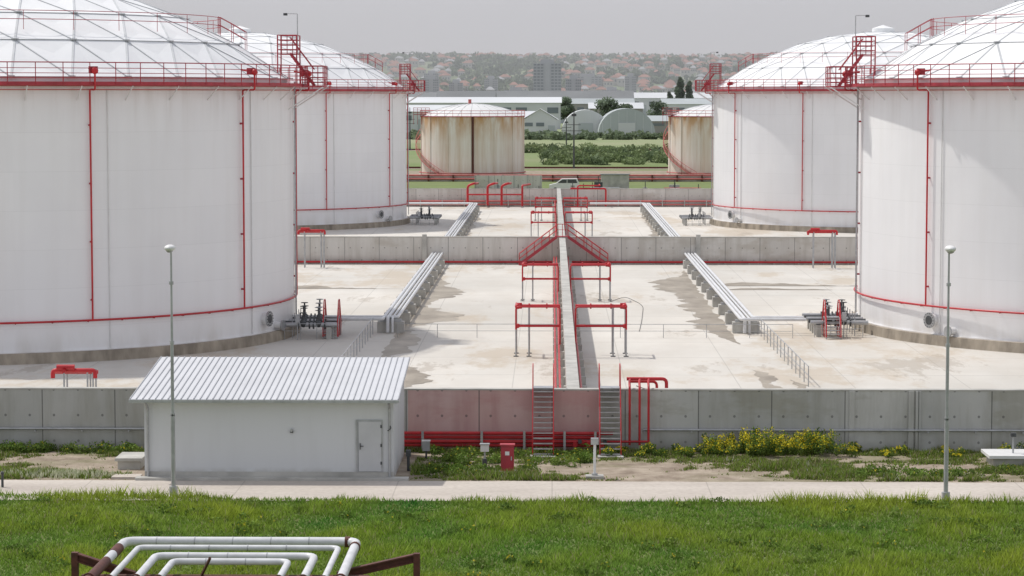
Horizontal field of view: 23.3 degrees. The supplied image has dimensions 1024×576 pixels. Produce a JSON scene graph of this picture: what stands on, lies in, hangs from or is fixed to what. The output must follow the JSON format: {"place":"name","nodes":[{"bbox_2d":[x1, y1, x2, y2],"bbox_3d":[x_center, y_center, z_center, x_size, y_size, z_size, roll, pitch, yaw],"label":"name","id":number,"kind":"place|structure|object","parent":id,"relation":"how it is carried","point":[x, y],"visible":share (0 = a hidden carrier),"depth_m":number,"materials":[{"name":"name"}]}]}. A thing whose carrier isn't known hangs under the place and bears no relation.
{"place":"outdoors","nodes":[
{"label":"outdoors","id":0,"kind":"place"},
{"bbox_2d":[128,356,409,480],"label":"pump house","id":1,"kind":"structure","parent":0,"point":[285,418],"depth_m":97.50,"materials":[{"name":"metal"}]},
{"bbox_2d":[406,92,436,96],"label":"white warehouse","id":2,"kind":"structure","parent":0,"point":[427,94],"depth_m":1705.05,"materials":[{"name":"grey metal"}]},
{"bbox_2d":[406,105,450,132],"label":"white warehouse","id":3,"kind":"structure","parent":0,"point":[415,126],"depth_m":1008.79,"materials":[{"name":"white metal"}]},
{"bbox_2d":[406,97,561,128],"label":"white warehouse","id":4,"kind":"structure","parent":0,"point":[551,106],"depth_m":1147.70,"materials":[{"name":"white metal"}]},
{"bbox_2d":[0,207,1023,388],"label":"bund floor","id":5,"kind":"structure","parent":0,"point":[474,347],"depth_m":156.76,"materials":[{"name":"concrete"}]},
{"bbox_2d":[51,365,97,386],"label":"red foam pipe portal","id":6,"kind":"object","parent":5,"relation":"on","point":[65,369],"visible":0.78,"depth_m":110.89,"materials":[{"name":"paint"}]},
{"bbox_2d":[0,0,327,364],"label":"oil storage tank","id":7,"kind":"object","parent":5,"relation":"on","point":[136,137],"visible":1,"depth_m":143.07,"materials":[{"name":"metal"}]},
{"bbox_2d":[284,299,336,339],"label":"valve assembly","id":8,"kind":"object","parent":5,"relation":"on","point":[298,320],"visible":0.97,"depth_m":153.79,"materials":[{"name":"metal"}]},
{"bbox_2d":[297,227,325,267],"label":"red foam pipe portal","id":9,"kind":"object","parent":5,"relation":"on","point":[304,230],"visible":1,"depth_m":217.66,"materials":[{"name":"paint"}]},
{"bbox_2d":[214,26,424,230],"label":"oil storage tank","id":10,"kind":"object","parent":5,"relation":"on","point":[352,156],"visible":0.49,"depth_m":282.50,"materials":[{"name":"metal"}]},
{"bbox_2d":[322,299,341,338],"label":"pipe crossing stile","id":11,"kind":"object","parent":5,"relation":"on","point":[338,320],"visible":0.96,"depth_m":154.87,"materials":[{"name":"metal"}]},
{"bbox_2d":[341,318,372,356],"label":"pipeline handrail","id":12,"kind":"object","parent":5,"relation":"on","point":[360,340],"visible":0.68,"depth_m":146.49,"materials":[{"name":"metal"}]},
{"bbox_2d":[341,202,479,332],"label":"pipeline on supports","id":13,"kind":"object","parent":5,"relation":"on","point":[401,310],"visible":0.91,"depth_m":184.11,"materials":[{"name":"metal"}]},
{"bbox_2d":[409,206,441,224],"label":"valve assembly","id":14,"kind":"object","parent":5,"relation":"on","point":[420,215],"visible":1,"depth_m":290.36,"materials":[{"name":"metal"}]},
{"bbox_2d":[466,182,606,205],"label":"red pipe manifold","id":15,"kind":"object","parent":5,"relation":"on","point":[487,194],"visible":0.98,"depth_m":335.93,"materials":[{"name":"paint"}]},
{"bbox_2d":[519,225,557,264],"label":"red crossover stair","id":16,"kind":"object","parent":5,"relation":"on","point":[539,249],"visible":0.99,"depth_m":220.77,"materials":[{"name":"metal"}]},
{"bbox_2d":[407,188,713,206],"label":"concrete bund wall","id":17,"kind":"structure","parent":5,"relation":"on","point":[677,197],"depth_m":338.87,"materials":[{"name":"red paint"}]},
{"bbox_2d":[530,211,592,235],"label":"red foam pipe portal","id":18,"kind":"object","parent":5,"relation":"on","point":[548,212],"visible":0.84,"depth_m":263.25,"materials":[{"name":"paint"}]},
{"bbox_2d":[534,197,588,220],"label":"red foam pipe portal","id":19,"kind":"object","parent":5,"relation":"on","point":[581,206],"visible":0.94,"depth_m":300.15,"materials":[{"name":"paint"}]},
{"bbox_2d":[521,262,611,300],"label":"red foam pipe portal","id":20,"kind":"object","parent":5,"relation":"on","point":[582,264],"visible":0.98,"depth_m":182.01,"materials":[{"name":"paint"}]},
{"bbox_2d":[553,201,581,387],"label":"pipes","id":21,"kind":"object","parent":5,"relation":"on","point":[555,373],"visible":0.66,"depth_m":148.91,"materials":[{"name":"metal"}]},
{"bbox_2d":[552,188,586,387],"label":"dividing wall","id":22,"kind":"structure","parent":5,"relation":"on","point":[569,367],"depth_m":149.72,"materials":[{"name":"concrete"}]},
{"bbox_2d":[514,302,628,356],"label":"red foam pipe portal","id":23,"kind":"object","parent":5,"relation":"on","point":[590,306],"visible":0.99,"depth_m":143.15,"materials":[{"name":"paint"}]},
{"bbox_2d":[294,234,857,264],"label":"concrete bund wall","id":24,"kind":"structure","parent":5,"relation":"on","point":[625,250],"depth_m":222.29,"materials":[{"name":"grey concrete"}]},
{"bbox_2d":[298,215,853,387],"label":"wet stains on concrete","id":25,"kind":"object","parent":5,"relation":"on","point":[682,287],"visible":0.53,"depth_m":174.25,"materials":[{"name":"grey concrete"}]},
{"bbox_2d":[567,225,607,262],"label":"red crossover stair","id":26,"kind":"object","parent":5,"relation":"on","point":[585,249],"visible":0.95,"depth_m":220.70,"materials":[{"name":"metal"}]},
{"bbox_2d":[397,324,792,337],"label":"cross handrail","id":27,"kind":"object","parent":5,"relation":"on","point":[663,326],"visible":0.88,"depth_m":154.48,"materials":[{"name":"metal"}]},
{"bbox_2d":[679,207,712,225],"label":"valve assembly","id":28,"kind":"object","parent":5,"relation":"on","point":[699,216],"visible":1,"depth_m":288.98,"materials":[{"name":"metal"}]},
{"bbox_2d":[590,202,805,332],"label":"pipeline on supports","id":29,"kind":"object","parent":5,"relation":"on","point":[732,308],"visible":0.88,"depth_m":183.78,"materials":[{"name":"metal"}]},
{"bbox_2d":[758,317,808,386],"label":"pipeline handrail","id":30,"kind":"object","parent":5,"relation":"on","point":[782,349],"visible":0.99,"depth_m":141.94,"materials":[{"name":"metal"}]},
{"bbox_2d":[695,25,931,232],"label":"oil storage tank","id":31,"kind":"object","parent":5,"relation":"on","point":[784,134],"visible":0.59,"depth_m":278.31,"materials":[{"name":"metal"}]},
{"bbox_2d":[807,228,837,267],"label":"red foam pipe portal","id":32,"kind":"object","parent":5,"relation":"on","point":[816,230],"visible":1,"depth_m":216.98,"materials":[{"name":"paint"}]},
{"bbox_2d":[821,299,841,338],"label":"pipe crossing stile","id":33,"kind":"object","parent":5,"relation":"on","point":[824,326],"visible":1,"depth_m":154.32,"materials":[{"name":"metal"}]},
{"bbox_2d":[802,299,867,337],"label":"valve assembly","id":34,"kind":"object","parent":5,"relation":"on","point":[815,321],"visible":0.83,"depth_m":155.61,"materials":[{"name":"metal"}]},
{"bbox_2d":[825,0,1023,353],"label":"oil storage tank","id":35,"kind":"object","parent":5,"relation":"on","point":[940,127],"visible":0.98,"depth_m":149.95,"materials":[{"name":"metal"}]},
{"bbox_2d":[0,484,1023,575],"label":"meadow grass","id":36,"kind":"structure","parent":0,"point":[512,523],"depth_m":85.21,"materials":[{"name":"green plant"}]},
{"bbox_2d":[0,480,1023,502],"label":"service path","id":37,"kind":"structure","parent":0,"point":[446,490],"depth_m":95.09,"materials":[{"name":"concrete"}]},
{"bbox_2d":[1,471,3,486],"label":"short post","id":38,"kind":"object","parent":37,"relation":"on","point":[2,478],"visible":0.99,"depth_m":95.34,"materials":[{"name":"metal"}]},
{"bbox_2d":[164,245,177,494],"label":"street lamp","id":39,"kind":"object","parent":37,"relation":"on","point":[170,249],"visible":0.98,"depth_m":93.23,"materials":[{"name":"metal"}]},
{"bbox_2d":[941,245,955,500],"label":"street lamp","id":40,"kind":"object","parent":37,"relation":"on","point":[950,249],"visible":0.96,"depth_m":91.90,"materials":[{"name":"metal"}]},
{"bbox_2d":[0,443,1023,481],"bbox_3d":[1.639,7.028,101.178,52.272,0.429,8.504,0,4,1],"label":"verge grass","id":41,"kind":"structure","parent":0,"point":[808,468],"depth_m":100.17,"materials":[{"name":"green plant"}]},
{"bbox_2d":[0,123,1023,575],"bbox_3d":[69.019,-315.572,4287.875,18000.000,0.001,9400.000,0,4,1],"label":"ground","id":42,"kind":"structure","parent":0,"point":[532,159],"depth_m":89.56,"materials":[{"name":"green plant"}]},
{"bbox_2d":[71,536,419,575],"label":"pipe expansion loop","id":43,"kind":"object","parent":42,"relation":"on","point":[157,543],"visible":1,"depth_m":69.22,"materials":[{"name":"white metal"}]},
{"bbox_2d":[423,76,438,91],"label":"apartment tower","id":44,"kind":"structure","parent":42,"relation":"on","point":[431,83],"depth_m":2892.01,"materials":[{"name":"grey concrete"}]},
{"bbox_2d":[424,71,438,78],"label":"apartment tower","id":45,"kind":"structure","parent":42,"relation":"on","point":[432,73],"depth_m":3489.60,"materials":[{"name":"grey concrete"}]},
{"bbox_2d":[449,79,462,90],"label":"apartment tower","id":46,"kind":"structure","parent":42,"relation":"on","point":[456,85],"depth_m":2891.83,"materials":[{"name":"grey concrete"}]},
{"bbox_2d":[436,91,495,96],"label":"warehouse","id":47,"kind":"structure","parent":42,"relation":"on","point":[466,94],"depth_m":1301.88,"materials":[{"name":"grey metal"}]},
{"bbox_2d":[413,99,525,174],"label":"rusty storage tank","id":48,"kind":"object","parent":42,"relation":"on","point":[469,137],"visible":0.94,"depth_m":461.24,"materials":[{"name":"metal"}]},
{"bbox_2d":[484,76,497,90],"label":"apartment tower","id":49,"kind":"structure","parent":42,"relation":"on","point":[491,81],"depth_m":3289.63,"materials":[{"name":"grey concrete"}]},
{"bbox_2d":[0,451,1023,482],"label":"dirt verge","id":50,"kind":"structure","parent":42,"relation":"on","point":[639,471],"depth_m":100.38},
{"bbox_2d":[0,466,135,479],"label":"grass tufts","id":51,"kind":"object","parent":50,"relation":"on","point":[97,474],"visible":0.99,"depth_m":98.22,"materials":[{"name":"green plant"}]},
{"bbox_2d":[111,452,144,478],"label":"concrete hatch","id":52,"kind":"object","parent":50,"relation":"on","point":[130,460],"visible":0.88,"depth_m":100.11,"materials":[{"name":"grey concrete"}]},
{"bbox_2d":[406,450,410,470],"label":"short post","id":53,"kind":"object","parent":50,"relation":"on","point":[408,454],"visible":1,"depth_m":99.65,"materials":[{"name":"metal"}]},
{"bbox_2d":[422,440,430,458],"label":"electrical junction box","id":54,"kind":"object","parent":50,"relation":"on","point":[425,445],"visible":1,"depth_m":102.88,"materials":[{"name":"metal"}]},
{"bbox_2d":[480,443,489,466],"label":"electrical junction box","id":55,"kind":"object","parent":50,"relation":"on","point":[484,447],"visible":0.73,"depth_m":100.23,"materials":[{"name":"metal"}]},
{"bbox_2d":[500,443,514,471],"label":"red hydrant cabinet","id":56,"kind":"object","parent":50,"relation":"on","point":[507,455],"visible":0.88,"depth_m":98.91,"materials":[{"name":"metal"}]},
{"bbox_2d":[404,377,667,450],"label":"red fire water pipes","id":57,"kind":"object","parent":50,"relation":"on","point":[524,443],"visible":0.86,"depth_m":104.99,"materials":[{"name":"metal"}]},
{"bbox_2d":[531,363,555,457],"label":"steel access stair","id":58,"kind":"object","parent":50,"relation":"on","point":[542,387],"visible":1,"depth_m":104.27,"materials":[{"name":"grey metal"}]},
{"bbox_2d":[586,438,603,478],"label":"marker bollard","id":59,"kind":"object","parent":50,"relation":"on","point":[594,443],"visible":1,"depth_m":97.69,"materials":[{"name":"white metal"}]},
{"bbox_2d":[598,363,623,458],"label":"steel access stair","id":60,"kind":"object","parent":50,"relation":"on","point":[618,455],"visible":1,"depth_m":104.21,"materials":[{"name":"metal"}]},
{"bbox_2d":[597,426,1023,457],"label":"yellow flowering weeds","id":61,"kind":"object","parent":50,"relation":"on","point":[748,444],"visible":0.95,"depth_m":103.70,"materials":[{"name":"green plant"}]},
{"bbox_2d":[981,433,1023,466],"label":"concrete hatch","id":62,"kind":"object","parent":50,"relation":"on","point":[995,457],"visible":0.97,"depth_m":100.72,"materials":[{"name":"white paint"}]},
{"bbox_2d":[0,439,1023,575],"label":"verge weeds","id":63,"kind":"object","parent":42,"relation":"on","point":[457,459],"visible":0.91,"depth_m":91.12,"materials":[{"name":"green plant"}]},
{"bbox_2d":[0,387,1023,451],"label":"concrete bund wall","id":64,"kind":"structure","parent":42,"relation":"on","point":[913,419],"depth_m":105.24,"materials":[{"name":"concrete"}]},
{"bbox_2d":[504,87,527,90],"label":"apartment tower","id":65,"kind":"structure","parent":42,"relation":"on","point":[515,88],"depth_m":3094.25,"materials":[{"name":"grey concrete"}]},
{"bbox_2d":[406,128,667,139],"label":"hedgerow","id":66,"kind":"object","parent":42,"relation":"on","point":[583,135],"visible":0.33,"depth_m":867.52,"materials":[{"name":"green plant"}]},
{"bbox_2d":[409,168,667,168],"bbox_3d":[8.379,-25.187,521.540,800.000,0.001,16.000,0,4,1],"label":"railway ballast","id":67,"kind":"structure","parent":42,"relation":"on","point":[582,168],"depth_m":519.03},
{"bbox_2d":[567,108,580,167],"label":"utility pole","id":68,"kind":"object","parent":67,"relation":"on","point":[573,115],"visible":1,"depth_m":518.85,"materials":[{"name":"metal"}]},
{"bbox_2d":[533,59,560,90],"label":"apartment tower","id":69,"kind":"structure","parent":42,"relation":"on","point":[546,74],"depth_m":2390.98,"materials":[{"name":"grey concrete"}]},
{"bbox_2d":[409,174,713,181],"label":"wall with red pipes","id":70,"kind":"structure","parent":42,"relation":"on","point":[557,178],"depth_m":439.39,"materials":[{"name":"concrete"}]},
{"bbox_2d":[350,51,776,92],"bbox_3d":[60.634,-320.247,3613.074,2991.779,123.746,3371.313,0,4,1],"label":"hillside woodland","id":71,"kind":"object","parent":42,"relation":"on","point":[510,65],"visible":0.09,"depth_m":4070.77,"materials":[{"name":"green plant"}]},
{"bbox_2d":[549,178,579,187],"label":"parked van","id":72,"kind":"object","parent":42,"relation":"on","point":[564,183],"visible":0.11,"depth_m":391.82,"materials":[{"name":"white paint"}]},
{"bbox_2d":[496,91,633,97],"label":"long factory hall","id":73,"kind":"structure","parent":42,"relation":"on","point":[599,94],"depth_m":1504.28,"materials":[{"name":"grey metal"}]},
{"bbox_2d":[561,96,575,119],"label":"broadleaf tree","id":74,"kind":"object","parent":42,"relation":"on","point":[567,107],"visible":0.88,"depth_m":1234.09,"materials":[{"name":"green plant"}]},
{"bbox_2d":[562,109,602,134],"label":"arched hangar","id":75,"kind":"structure","parent":42,"relation":"on","point":[589,120],"depth_m":942.57,"materials":[{"name":"grey metal"}]},
{"bbox_2d":[577,74,601,87],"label":"apartment tower","id":76,"kind":"structure","parent":42,"relation":"on","point":[588,79],"depth_m":3486.36,"materials":[{"name":"grey concrete"}]},
{"bbox_2d":[524,142,667,164],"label":"shrub thicket","id":77,"kind":"object","parent":42,"relation":"on","point":[592,154],"visible":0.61,"depth_m":575.31,"materials":[{"name":"green plant"}]},
{"bbox_2d":[495,176,698,187],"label":"pipe yard equipment","id":78,"kind":"object","parent":42,"relation":"on","point":[601,184],"visible":0.11,"depth_m":384.70,"materials":[{"name":"metal"}]},
{"bbox_2d":[561,98,634,122],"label":"long factory hall","id":79,"kind":"structure","parent":42,"relation":"on","point":[580,103],"depth_m":1399.16,"materials":[{"name":"white metal"}]},
{"bbox_2d":[601,87,621,90],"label":"apartment tower","id":80,"kind":"structure","parent":42,"relation":"on","point":[611,88],"depth_m":2992.65,"materials":[{"name":"grey concrete"}]},
{"bbox_2d":[594,96,628,115],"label":"broadleaf tree","id":81,"kind":"object","parent":42,"relation":"on","point":[606,103],"visible":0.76,"depth_m":1145.04,"materials":[{"name":"green plant"}]},
{"bbox_2d":[588,103,643,115],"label":"warehouse","id":82,"kind":"structure","parent":42,"relation":"on","point":[636,106],"depth_m":1258.80,"materials":[{"name":"white metal"}]},
{"bbox_2d":[598,108,654,135],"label":"arched hangar","id":83,"kind":"structure","parent":42,"relation":"on","point":[626,120],"depth_m":922.39,"materials":[{"name":"grey metal"}]},
{"bbox_2d":[624,73,635,92],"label":"apartment tower","id":84,"kind":"structure","parent":42,"relation":"on","point":[629,81],"depth_m":3236.81,"materials":[{"name":"grey concrete"}]},
{"bbox_2d":[646,101,668,115],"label":"broadleaf tree","id":85,"kind":"object","parent":42,"relation":"on","point":[659,107],"visible":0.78,"depth_m":1214.67,"materials":[{"name":"green plant"}]},
{"bbox_2d":[648,116,667,132],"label":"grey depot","id":86,"kind":"structure","parent":42,"relation":"on","point":[660,123],"depth_m":1017.17,"materials":[{"name":"grey metal"}]},
{"bbox_2d":[667,91,672,97],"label":"poplar tree","id":87,"kind":"object","parent":42,"relation":"on","point":[669,95],"visible":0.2,"depth_m":1493.11,"materials":[{"name":"green plant"}]},
{"bbox_2d":[674,77,684,97],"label":"poplar tree","id":88,"kind":"object","parent":42,"relation":"on","point":[679,91],"visible":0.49,"depth_m":1472.80,"materials":[{"name":"green plant"}]},
{"bbox_2d":[662,104,713,174],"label":"rusty storage tank","id":89,"kind":"object","parent":42,"relation":"on","point":[688,151],"visible":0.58,"depth_m":461.43,"materials":[{"name":"metal"}]},
{"bbox_2d":[685,80,693,97],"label":"poplar tree","id":90,"kind":"object","parent":42,"relation":"on","point":[689,91],"visible":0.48,"depth_m":1482.50,"materials":[{"name":"green plant"}]},
{"label":"railway ballast","id":91,"kind":"structure","parent":42,"relation":"on","visible":0},
{"bbox_2d":[406,110,414,149],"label":"utility pole","id":92,"kind":"object","parent":91,"relation":"on","point":[409,131],"visible":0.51,"depth_m":699.14,"materials":[{"name":"metal"}]},
{"bbox_2d":[409,149,667,167],"bbox_3d":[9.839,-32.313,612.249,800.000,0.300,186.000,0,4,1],"label":"railway tracks","id":93,"kind":"object","parent":91,"relation":"on","point":[572,167],"visible":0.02,"depth_m":519.43,"materials":[{"name":"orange metal"}]},
{"bbox_2d":[561,118,570,144],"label":"utility pole","id":94,"kind":"object","parent":91,"relation":"on","point":[566,127],"visible":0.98,"depth_m":688.42,"materials":[{"name":"metal"}]},
{"bbox_2d":[514,111,535,118],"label":"white warehouse","id":95,"kind":"structure","parent":0,"point":[526,114],"depth_m":964.82,"materials":[{"name":"white metal"}]},
{"bbox_2d":[409,171,667,174],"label":"dirt track","id":96,"kind":"structure","parent":0,"point":[587,172],"depth_m":491.85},
{"bbox_2d":[524,108,558,132],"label":"white warehouse","id":97,"kind":"structure","parent":0,"point":[540,119],"depth_m":947.85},
{"bbox_2d":[474,174,629,187],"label":"grey screen wall","id":98,"kind":"structure","parent":0,"point":[607,180],"depth_m":400.96,"materials":[{"name":"concrete"}]},
{"bbox_2d":[380,61,740,92],"bbox_3d":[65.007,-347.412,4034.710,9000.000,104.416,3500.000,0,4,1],"label":"distant hills","id":99,"kind":"structure","parent":0,"point":[572,65],"depth_m":4004.72,"materials":[{"name":"plant"}]},
{"bbox_2d":[355,52,773,92],"bbox_3d":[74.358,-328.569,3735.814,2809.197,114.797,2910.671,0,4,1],"label":"hillside houses","id":100,"kind":"structure","parent":99,"relation":"on","point":[642,84],"depth_m":3972.91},
{"bbox_2d":[566,75,580,90],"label":"apartment tower","id":101,"kind":"structure","parent":0,"point":[573,82],"depth_m":2540.70,"materials":[{"name":"grey concrete"}]},
{"bbox_2d":[137,0,1014,56],"label":"sky","id":102,"kind":"structure","parent":0,"point":[553,27],"materials":[{"name":"grey"}]},
{"bbox_2d":[634,93,711,115],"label":"white warehouse","id":103,"kind":"structure","parent":0,"point":[645,99],"depth_m":1794.29,"materials":[{"name":"white metal"}]},
{"bbox_2d":[660,98,711,115],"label":"white warehouse","id":104,"kind":"structure","parent":0,"point":[679,103],"depth_m":1346.05,"materials":[{"name":"white metal"}]}
]}

